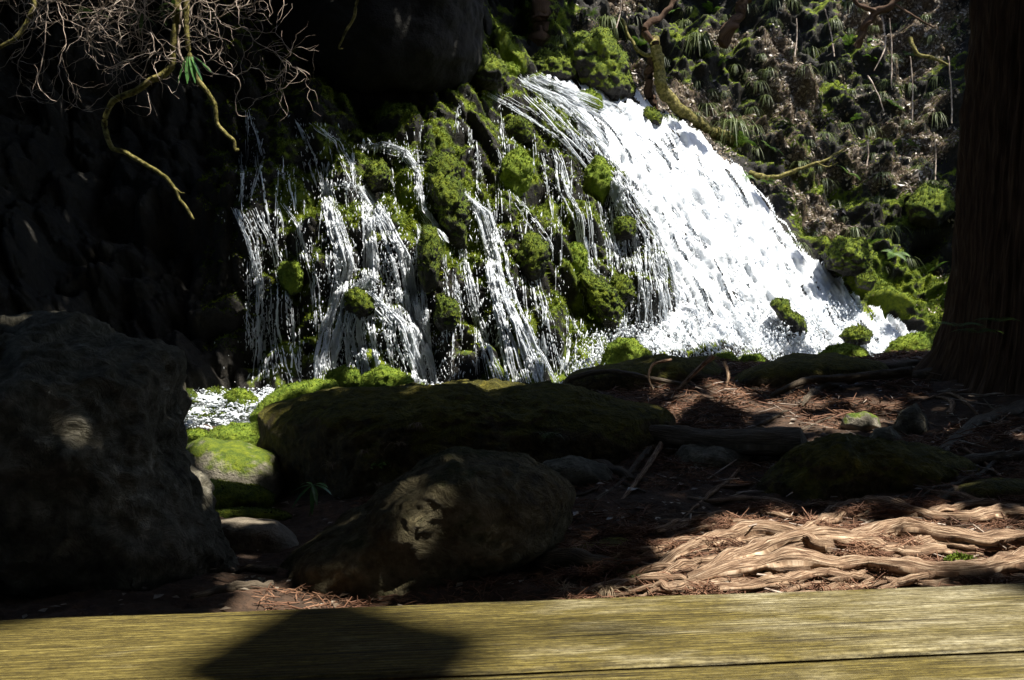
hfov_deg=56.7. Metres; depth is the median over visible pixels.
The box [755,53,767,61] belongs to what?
sedge tuft
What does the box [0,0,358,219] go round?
hanging shrub
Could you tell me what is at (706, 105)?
sedge tuft
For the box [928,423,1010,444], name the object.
tree root
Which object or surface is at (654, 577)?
tree root
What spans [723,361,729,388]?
tree root
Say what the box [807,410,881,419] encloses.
tree root
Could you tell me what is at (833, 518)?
tree root
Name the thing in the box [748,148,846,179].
fallen branch
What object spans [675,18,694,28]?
sedge tuft
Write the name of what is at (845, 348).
rock
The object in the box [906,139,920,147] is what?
fern
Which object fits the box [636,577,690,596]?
tree root
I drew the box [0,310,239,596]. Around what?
boulder
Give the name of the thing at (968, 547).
tree root
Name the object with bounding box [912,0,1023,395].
cedar tree
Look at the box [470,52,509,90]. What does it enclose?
boulder
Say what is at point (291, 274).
rock
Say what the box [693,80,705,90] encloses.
sedge tuft
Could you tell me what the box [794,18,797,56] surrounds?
sapling
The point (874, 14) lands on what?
bare shrub
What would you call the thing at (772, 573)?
tree root
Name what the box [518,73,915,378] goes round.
waterfall
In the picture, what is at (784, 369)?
boulder
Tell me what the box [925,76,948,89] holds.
sedge tuft
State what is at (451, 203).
rock
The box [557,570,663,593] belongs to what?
tree root
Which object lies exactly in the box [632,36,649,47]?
fern
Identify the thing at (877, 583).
tree root
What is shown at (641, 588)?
tree root
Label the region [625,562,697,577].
tree root
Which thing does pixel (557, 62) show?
boulder
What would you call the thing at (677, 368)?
rock
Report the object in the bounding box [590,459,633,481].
tree root
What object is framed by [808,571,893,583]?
tree root
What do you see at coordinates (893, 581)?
tree root
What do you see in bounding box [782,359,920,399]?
tree root
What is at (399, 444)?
grass tuft
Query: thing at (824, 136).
sedge tuft
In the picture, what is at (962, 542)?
tree root
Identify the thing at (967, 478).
tree root
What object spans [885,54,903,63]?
sedge tuft
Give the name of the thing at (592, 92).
rock
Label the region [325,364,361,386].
rock
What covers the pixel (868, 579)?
tree root
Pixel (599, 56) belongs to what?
rock
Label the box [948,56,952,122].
sapling
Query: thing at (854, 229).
sedge tuft
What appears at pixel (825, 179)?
sedge tuft
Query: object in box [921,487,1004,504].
tree root
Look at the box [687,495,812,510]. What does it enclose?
tree root
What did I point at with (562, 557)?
tree root
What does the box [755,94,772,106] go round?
sedge tuft
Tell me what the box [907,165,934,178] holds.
sedge tuft
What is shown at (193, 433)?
rock
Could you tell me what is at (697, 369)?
tree root
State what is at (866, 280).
rock
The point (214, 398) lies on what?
foam
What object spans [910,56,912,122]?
sapling
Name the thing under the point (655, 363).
tree root
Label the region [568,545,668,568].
tree root
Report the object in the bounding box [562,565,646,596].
tree root
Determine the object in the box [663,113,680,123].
sedge tuft
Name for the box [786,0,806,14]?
sedge tuft
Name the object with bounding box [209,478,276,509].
rock
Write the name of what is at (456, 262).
moss
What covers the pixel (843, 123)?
sedge tuft
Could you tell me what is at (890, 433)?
stone
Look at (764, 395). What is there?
tree root
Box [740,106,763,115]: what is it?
sedge tuft
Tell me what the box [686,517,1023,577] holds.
tree root
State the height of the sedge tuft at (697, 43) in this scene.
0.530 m
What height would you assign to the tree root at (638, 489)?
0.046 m
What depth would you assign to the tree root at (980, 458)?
6.77 m
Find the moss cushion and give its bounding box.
[943,549,975,560]
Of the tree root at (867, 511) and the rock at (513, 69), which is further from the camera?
the rock at (513, 69)
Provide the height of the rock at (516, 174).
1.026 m
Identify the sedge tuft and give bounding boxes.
[537,34,573,49]
[595,14,626,38]
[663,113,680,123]
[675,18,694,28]
[675,31,728,58]
[683,37,710,50]
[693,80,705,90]
[698,102,725,114]
[706,88,721,100]
[706,117,765,146]
[712,111,739,124]
[717,14,730,22]
[728,64,744,73]
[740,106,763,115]
[745,125,770,138]
[748,80,768,93]
[750,147,766,159]
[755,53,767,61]
[755,67,781,80]
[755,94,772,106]
[757,17,781,27]
[762,0,781,11]
[785,230,805,242]
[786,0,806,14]
[788,160,812,176]
[794,242,812,255]
[796,64,823,79]
[802,47,820,55]
[816,61,843,75]
[818,132,839,144]
[819,178,836,190]
[822,17,842,29]
[830,199,843,207]
[834,122,856,133]
[838,1,867,13]
[845,227,866,237]
[846,28,858,35]
[860,196,886,203]
[865,126,881,138]
[865,227,902,243]
[867,25,881,33]
[867,91,888,102]
[871,171,897,186]
[877,79,905,91]
[877,225,919,243]
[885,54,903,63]
[887,22,900,30]
[899,120,917,128]
[900,83,917,95]
[905,256,925,268]
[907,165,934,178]
[917,13,935,23]
[918,112,947,126]
[918,180,943,187]
[919,34,941,48]
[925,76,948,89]
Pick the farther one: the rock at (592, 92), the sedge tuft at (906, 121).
the sedge tuft at (906, 121)
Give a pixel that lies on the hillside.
(94, 224)
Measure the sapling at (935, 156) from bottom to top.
1.135 m
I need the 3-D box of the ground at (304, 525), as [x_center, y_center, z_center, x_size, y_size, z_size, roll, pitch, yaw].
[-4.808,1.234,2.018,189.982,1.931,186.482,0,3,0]
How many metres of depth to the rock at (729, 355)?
11.91 m
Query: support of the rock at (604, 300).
on the hillside
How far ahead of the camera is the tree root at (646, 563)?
4.67 m
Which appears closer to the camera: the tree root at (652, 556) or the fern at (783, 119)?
the tree root at (652, 556)
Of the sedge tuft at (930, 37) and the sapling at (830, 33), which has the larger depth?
the sedge tuft at (930, 37)
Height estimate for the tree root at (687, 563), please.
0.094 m
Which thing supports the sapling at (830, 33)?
on the hillside
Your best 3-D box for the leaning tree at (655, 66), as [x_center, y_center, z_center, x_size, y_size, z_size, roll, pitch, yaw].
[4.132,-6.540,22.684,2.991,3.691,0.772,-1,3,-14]
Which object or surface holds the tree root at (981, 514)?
on the ground at (304, 525)
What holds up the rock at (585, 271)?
on the hillside
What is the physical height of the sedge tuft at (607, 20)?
0.753 m
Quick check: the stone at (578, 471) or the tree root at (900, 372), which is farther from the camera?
the tree root at (900, 372)
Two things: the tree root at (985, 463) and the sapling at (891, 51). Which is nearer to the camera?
the tree root at (985, 463)
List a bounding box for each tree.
[528,0,550,45]
[621,0,735,146]
[717,0,751,48]
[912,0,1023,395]
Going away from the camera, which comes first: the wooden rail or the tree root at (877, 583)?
the wooden rail
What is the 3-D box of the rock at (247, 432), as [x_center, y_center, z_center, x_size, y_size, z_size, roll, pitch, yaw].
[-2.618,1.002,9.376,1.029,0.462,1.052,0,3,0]
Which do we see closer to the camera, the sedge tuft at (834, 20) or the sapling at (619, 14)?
the sapling at (619, 14)
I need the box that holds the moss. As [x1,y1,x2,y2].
[196,0,966,367]
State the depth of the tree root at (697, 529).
5.30 m
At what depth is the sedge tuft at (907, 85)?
26.24 m
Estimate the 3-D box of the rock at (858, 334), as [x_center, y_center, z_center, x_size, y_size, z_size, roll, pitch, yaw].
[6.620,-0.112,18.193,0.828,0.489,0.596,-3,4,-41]
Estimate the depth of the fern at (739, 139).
22.80 m
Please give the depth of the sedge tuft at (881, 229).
21.91 m
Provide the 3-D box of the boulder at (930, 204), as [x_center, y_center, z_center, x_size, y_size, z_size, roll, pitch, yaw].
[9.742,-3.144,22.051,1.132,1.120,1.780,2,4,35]
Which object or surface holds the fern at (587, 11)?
on the hillside
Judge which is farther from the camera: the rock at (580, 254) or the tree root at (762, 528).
the rock at (580, 254)
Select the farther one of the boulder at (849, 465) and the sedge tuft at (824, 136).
the sedge tuft at (824, 136)
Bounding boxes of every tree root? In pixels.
[190,580,274,598]
[221,564,277,573]
[527,548,640,572]
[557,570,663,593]
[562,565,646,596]
[568,369,729,392]
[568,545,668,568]
[575,552,665,582]
[576,487,598,496]
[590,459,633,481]
[599,574,686,594]
[604,584,650,596]
[611,476,645,492]
[624,558,696,570]
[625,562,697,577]
[631,536,695,555]
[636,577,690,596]
[641,546,1023,592]
[647,358,671,389]
[651,555,715,582]
[651,580,697,593]
[652,578,718,594]
[655,505,855,533]
[659,519,834,562]
[660,518,728,528]
[665,541,724,551]
[669,510,805,530]
[669,530,702,537]
[674,506,801,534]
[674,567,851,593]
[676,354,714,389]
[681,510,797,515]
[683,464,742,517]
[685,575,740,581]
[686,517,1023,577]
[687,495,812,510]
[692,384,712,388]
[704,482,756,496]
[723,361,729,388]
[736,573,784,579]
[737,388,769,398]
[741,536,761,542]
[750,410,787,427]
[753,572,776,577]
[765,366,912,400]
[765,580,854,592]
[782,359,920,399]
[796,582,836,591]
[799,367,932,406]
[799,583,857,591]
[802,416,830,430]
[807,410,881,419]
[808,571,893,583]
[811,495,1023,524]
[831,539,936,588]
[833,579,887,590]
[834,536,952,559]
[850,514,893,518]
[860,577,877,583]
[864,495,911,513]
[877,579,895,588]
[878,583,912,588]
[881,571,936,585]
[902,535,932,541]
[904,498,1023,516]
[913,572,1023,586]
[918,540,967,543]
[919,390,969,402]
[921,449,1004,496]
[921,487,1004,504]
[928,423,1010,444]
[932,440,1001,477]
[935,486,957,502]
[936,395,955,414]
[936,542,1014,551]
[939,392,978,414]
[939,399,1023,451]
[951,550,983,555]
[962,451,1023,463]
[993,426,1023,443]
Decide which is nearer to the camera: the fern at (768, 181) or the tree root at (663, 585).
the tree root at (663, 585)
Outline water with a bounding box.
[184,394,262,428]
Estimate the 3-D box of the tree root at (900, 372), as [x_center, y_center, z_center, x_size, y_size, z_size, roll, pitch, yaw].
[3.223,0.493,9.483,1.728,0.443,0.143,-1,3,-13]
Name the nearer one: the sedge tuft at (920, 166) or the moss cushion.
the moss cushion
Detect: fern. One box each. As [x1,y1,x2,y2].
[583,7,597,16]
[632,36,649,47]
[701,1,720,12]
[731,131,756,146]
[759,177,773,184]
[761,140,782,153]
[779,116,791,124]
[842,34,853,45]
[850,113,861,119]
[867,36,882,41]
[880,246,909,260]
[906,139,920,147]
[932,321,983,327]
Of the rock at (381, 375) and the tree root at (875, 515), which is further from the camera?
the rock at (381, 375)
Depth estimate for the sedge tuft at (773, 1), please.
26.91 m
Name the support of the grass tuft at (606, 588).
on the ground at (304, 525)
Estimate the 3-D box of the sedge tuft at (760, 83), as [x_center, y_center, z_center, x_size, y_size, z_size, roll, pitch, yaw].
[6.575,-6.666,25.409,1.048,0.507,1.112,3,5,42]
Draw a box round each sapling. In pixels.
[616,0,621,27]
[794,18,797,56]
[824,9,834,56]
[866,142,868,166]
[889,18,892,84]
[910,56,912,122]
[933,132,936,179]
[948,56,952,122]
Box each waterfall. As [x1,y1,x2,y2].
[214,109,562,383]
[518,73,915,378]
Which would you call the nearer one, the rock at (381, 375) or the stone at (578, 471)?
the stone at (578, 471)
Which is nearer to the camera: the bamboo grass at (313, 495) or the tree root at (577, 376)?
the bamboo grass at (313, 495)
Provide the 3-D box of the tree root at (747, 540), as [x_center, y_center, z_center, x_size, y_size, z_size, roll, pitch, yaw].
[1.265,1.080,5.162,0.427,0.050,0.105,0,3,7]
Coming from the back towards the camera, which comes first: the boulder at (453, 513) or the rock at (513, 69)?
the rock at (513, 69)
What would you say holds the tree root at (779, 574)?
on the ground at (304, 525)
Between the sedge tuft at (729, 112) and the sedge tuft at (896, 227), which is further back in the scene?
the sedge tuft at (729, 112)
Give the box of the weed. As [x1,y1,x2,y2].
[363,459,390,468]
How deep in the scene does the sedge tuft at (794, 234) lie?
20.85 m
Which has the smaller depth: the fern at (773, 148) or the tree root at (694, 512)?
the tree root at (694, 512)
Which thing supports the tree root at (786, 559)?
on the ground at (304, 525)
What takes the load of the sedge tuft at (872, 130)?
on the hillside
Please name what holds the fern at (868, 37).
on the hillside
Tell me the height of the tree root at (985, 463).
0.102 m
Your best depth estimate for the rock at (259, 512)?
6.86 m
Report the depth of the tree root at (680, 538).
4.96 m
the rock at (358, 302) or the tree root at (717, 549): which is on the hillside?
the rock at (358, 302)
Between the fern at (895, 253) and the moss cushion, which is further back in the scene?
the fern at (895, 253)
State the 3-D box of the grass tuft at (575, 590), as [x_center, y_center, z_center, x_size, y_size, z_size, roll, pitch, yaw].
[0.280,1.196,4.424,0.327,0.082,0.262,2,4,35]
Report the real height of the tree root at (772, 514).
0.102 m
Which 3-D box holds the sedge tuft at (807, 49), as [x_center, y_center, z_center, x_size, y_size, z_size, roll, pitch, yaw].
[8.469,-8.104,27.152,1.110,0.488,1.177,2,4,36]
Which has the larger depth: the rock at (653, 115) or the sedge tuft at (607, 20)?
the sedge tuft at (607, 20)
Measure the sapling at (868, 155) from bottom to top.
0.598 m
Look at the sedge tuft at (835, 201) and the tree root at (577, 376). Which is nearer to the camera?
the tree root at (577, 376)
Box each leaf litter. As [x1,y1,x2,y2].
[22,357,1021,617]
[572,0,969,315]
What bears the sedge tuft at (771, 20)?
on the hillside
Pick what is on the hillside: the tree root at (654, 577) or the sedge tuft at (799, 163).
the sedge tuft at (799, 163)
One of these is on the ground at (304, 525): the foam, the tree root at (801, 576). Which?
the tree root at (801, 576)
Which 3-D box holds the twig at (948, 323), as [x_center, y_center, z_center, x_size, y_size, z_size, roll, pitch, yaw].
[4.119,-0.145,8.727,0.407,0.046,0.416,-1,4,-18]
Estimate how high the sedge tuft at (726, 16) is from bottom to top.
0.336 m
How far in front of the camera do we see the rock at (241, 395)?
12.31 m
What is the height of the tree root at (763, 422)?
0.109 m
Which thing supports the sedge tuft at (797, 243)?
on the hillside
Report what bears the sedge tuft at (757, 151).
on the hillside
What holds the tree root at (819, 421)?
on the ground at (304, 525)
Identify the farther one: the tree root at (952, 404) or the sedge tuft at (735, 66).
the sedge tuft at (735, 66)
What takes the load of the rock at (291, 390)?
on the water
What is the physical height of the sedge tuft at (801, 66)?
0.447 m
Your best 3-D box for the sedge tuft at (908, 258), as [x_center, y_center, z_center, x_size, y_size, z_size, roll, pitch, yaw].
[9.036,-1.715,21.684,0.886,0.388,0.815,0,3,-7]
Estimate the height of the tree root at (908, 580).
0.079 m
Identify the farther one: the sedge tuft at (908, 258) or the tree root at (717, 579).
the sedge tuft at (908, 258)
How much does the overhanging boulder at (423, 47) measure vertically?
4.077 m
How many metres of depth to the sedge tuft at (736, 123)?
22.68 m
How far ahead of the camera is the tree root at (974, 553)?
4.80 m
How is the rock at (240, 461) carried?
on the ground at (304, 525)
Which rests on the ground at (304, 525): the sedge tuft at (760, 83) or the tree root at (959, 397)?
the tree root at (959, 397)
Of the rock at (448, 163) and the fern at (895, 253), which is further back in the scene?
the fern at (895, 253)
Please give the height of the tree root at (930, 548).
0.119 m
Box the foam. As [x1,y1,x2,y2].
[184,354,873,429]
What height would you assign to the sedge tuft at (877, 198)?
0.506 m
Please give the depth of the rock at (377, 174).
15.30 m
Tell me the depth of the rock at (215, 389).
13.32 m
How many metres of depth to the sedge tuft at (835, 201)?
23.86 m
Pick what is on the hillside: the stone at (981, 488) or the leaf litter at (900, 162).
the leaf litter at (900, 162)
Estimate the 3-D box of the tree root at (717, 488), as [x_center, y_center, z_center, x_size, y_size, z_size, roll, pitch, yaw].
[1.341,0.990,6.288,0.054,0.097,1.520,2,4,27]
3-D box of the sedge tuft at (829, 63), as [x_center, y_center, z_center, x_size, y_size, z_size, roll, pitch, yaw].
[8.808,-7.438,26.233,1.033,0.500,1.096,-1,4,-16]
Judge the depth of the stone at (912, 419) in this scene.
7.81 m
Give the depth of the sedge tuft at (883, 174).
23.13 m
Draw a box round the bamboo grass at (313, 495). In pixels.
[288,482,331,515]
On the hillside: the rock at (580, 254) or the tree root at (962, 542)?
the rock at (580, 254)
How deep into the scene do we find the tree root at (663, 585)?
4.38 m
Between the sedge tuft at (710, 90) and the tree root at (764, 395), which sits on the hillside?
the sedge tuft at (710, 90)
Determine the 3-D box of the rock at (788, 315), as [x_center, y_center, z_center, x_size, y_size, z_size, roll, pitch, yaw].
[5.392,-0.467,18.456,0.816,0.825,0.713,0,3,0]
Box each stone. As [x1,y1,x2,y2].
[542,455,613,488]
[674,444,751,468]
[839,411,880,431]
[869,426,901,440]
[892,402,928,435]
[956,478,1023,501]
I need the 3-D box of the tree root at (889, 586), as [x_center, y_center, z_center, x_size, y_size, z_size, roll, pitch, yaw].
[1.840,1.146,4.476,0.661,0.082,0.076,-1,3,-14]
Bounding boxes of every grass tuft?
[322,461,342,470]
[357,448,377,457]
[383,441,409,450]
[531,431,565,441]
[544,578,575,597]
[547,584,598,598]
[589,584,639,597]
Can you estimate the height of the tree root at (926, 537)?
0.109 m
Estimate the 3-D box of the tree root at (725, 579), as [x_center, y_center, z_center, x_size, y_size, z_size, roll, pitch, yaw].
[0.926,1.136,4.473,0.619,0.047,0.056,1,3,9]
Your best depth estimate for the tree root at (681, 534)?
5.25 m
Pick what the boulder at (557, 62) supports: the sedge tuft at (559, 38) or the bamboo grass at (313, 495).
the sedge tuft at (559, 38)
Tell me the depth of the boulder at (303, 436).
7.26 m
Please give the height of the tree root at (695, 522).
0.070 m
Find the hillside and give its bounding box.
[0,0,969,394]
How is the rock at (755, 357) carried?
on the ground at (304, 525)
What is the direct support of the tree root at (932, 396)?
on the ground at (304, 525)
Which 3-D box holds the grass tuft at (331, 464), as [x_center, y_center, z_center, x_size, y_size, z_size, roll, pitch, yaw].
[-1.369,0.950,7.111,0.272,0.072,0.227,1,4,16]
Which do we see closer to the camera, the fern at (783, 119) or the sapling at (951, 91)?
the sapling at (951, 91)
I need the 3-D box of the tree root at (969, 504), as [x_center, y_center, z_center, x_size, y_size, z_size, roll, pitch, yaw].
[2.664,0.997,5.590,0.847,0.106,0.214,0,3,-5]
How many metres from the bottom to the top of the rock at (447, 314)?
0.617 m
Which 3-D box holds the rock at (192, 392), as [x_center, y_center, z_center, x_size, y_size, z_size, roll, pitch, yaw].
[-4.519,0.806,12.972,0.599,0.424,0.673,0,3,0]
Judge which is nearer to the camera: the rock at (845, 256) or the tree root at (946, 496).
the tree root at (946, 496)
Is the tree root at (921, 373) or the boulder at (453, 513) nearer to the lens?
the boulder at (453, 513)
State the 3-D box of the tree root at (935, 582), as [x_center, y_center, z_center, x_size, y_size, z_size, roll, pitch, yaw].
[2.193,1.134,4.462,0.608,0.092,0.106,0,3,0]
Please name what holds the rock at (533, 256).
on the hillside
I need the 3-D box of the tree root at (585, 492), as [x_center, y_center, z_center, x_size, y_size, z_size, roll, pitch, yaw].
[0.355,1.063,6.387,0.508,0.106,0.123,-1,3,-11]
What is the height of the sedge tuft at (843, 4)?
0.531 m
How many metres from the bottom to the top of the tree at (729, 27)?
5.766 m
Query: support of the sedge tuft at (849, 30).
on the hillside
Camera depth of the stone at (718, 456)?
6.97 m
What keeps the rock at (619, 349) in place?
on the hillside
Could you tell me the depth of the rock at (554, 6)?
22.97 m
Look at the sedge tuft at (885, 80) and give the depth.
25.91 m
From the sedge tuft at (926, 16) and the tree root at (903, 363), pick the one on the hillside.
the sedge tuft at (926, 16)
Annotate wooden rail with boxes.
[0,583,1023,679]
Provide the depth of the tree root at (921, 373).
9.55 m
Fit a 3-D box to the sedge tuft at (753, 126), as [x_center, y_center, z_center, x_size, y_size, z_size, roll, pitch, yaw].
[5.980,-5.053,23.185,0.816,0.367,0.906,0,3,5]
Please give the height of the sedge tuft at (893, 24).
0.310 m
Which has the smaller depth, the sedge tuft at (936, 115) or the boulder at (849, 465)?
the boulder at (849, 465)
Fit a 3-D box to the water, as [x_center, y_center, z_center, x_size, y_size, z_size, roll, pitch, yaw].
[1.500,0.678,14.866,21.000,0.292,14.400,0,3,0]
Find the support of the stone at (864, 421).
on the ground at (304, 525)
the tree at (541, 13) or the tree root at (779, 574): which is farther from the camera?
the tree at (541, 13)
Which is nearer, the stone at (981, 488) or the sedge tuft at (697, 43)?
the stone at (981, 488)
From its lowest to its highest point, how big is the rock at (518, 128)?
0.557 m
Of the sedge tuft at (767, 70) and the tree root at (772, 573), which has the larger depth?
the sedge tuft at (767, 70)
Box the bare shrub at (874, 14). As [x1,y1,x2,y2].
[852,0,948,111]
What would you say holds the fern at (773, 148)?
on the hillside
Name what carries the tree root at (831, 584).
on the ground at (304, 525)
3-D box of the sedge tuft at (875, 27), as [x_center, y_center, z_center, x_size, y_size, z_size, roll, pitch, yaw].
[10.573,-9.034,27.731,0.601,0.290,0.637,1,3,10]
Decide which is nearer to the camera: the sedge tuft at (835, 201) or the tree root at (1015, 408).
the tree root at (1015, 408)
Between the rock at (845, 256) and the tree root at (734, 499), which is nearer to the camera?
the tree root at (734, 499)
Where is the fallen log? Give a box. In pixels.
[593,425,807,499]
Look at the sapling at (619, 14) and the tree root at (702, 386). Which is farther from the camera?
the sapling at (619, 14)
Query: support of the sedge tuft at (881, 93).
on the hillside
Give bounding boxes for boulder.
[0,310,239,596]
[241,0,483,95]
[257,378,675,499]
[279,446,575,599]
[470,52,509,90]
[531,46,577,81]
[731,352,888,387]
[755,432,979,501]
[904,181,955,228]
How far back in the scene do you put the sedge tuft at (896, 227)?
21.98 m
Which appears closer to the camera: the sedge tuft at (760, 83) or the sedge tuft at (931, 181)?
the sedge tuft at (931, 181)
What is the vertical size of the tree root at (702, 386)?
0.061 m
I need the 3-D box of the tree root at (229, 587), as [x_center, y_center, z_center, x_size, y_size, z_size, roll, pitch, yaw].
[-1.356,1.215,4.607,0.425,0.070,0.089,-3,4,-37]
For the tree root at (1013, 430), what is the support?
on the ground at (304, 525)
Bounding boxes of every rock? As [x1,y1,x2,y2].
[186,388,199,402]
[186,426,209,443]
[186,437,283,497]
[190,405,225,416]
[204,385,229,398]
[206,421,259,445]
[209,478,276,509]
[215,505,291,520]
[221,517,298,552]
[223,387,258,407]
[249,377,339,422]
[277,259,304,296]
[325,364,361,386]
[343,286,376,320]
[358,364,414,386]
[363,157,392,192]
[416,223,441,292]
[427,170,470,250]
[428,151,461,178]
[433,292,461,331]
[499,145,533,197]
[504,61,520,76]
[504,115,532,143]
[516,228,550,282]
[522,0,559,30]
[562,24,635,100]
[569,241,588,275]
[577,88,603,111]
[577,268,597,298]
[580,273,624,328]
[582,154,614,206]
[599,337,651,364]
[609,271,635,305]
[612,215,636,241]
[643,106,663,124]
[713,349,738,361]
[738,352,768,362]
[769,296,807,336]
[818,341,869,356]
[820,235,874,276]
[838,323,872,345]
[854,271,876,290]
[881,329,932,353]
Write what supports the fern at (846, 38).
on the hillside
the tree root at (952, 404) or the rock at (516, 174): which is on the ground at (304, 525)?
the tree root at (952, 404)
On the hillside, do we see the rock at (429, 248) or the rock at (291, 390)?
the rock at (429, 248)
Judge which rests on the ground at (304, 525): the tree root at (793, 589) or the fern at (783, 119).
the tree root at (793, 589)
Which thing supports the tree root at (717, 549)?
on the ground at (304, 525)
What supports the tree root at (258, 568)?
on the ground at (304, 525)
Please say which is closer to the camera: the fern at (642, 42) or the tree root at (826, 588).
the tree root at (826, 588)
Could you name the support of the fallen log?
on the ground at (304, 525)
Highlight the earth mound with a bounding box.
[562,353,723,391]
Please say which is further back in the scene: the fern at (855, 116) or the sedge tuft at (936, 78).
the sedge tuft at (936, 78)
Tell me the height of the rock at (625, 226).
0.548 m
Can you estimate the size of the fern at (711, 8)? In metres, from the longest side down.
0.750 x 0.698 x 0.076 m
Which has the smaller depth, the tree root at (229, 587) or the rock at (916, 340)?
the tree root at (229, 587)
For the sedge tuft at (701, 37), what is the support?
on the hillside
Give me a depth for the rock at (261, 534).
6.15 m
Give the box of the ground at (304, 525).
[0,353,1023,619]
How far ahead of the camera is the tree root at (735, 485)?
6.46 m

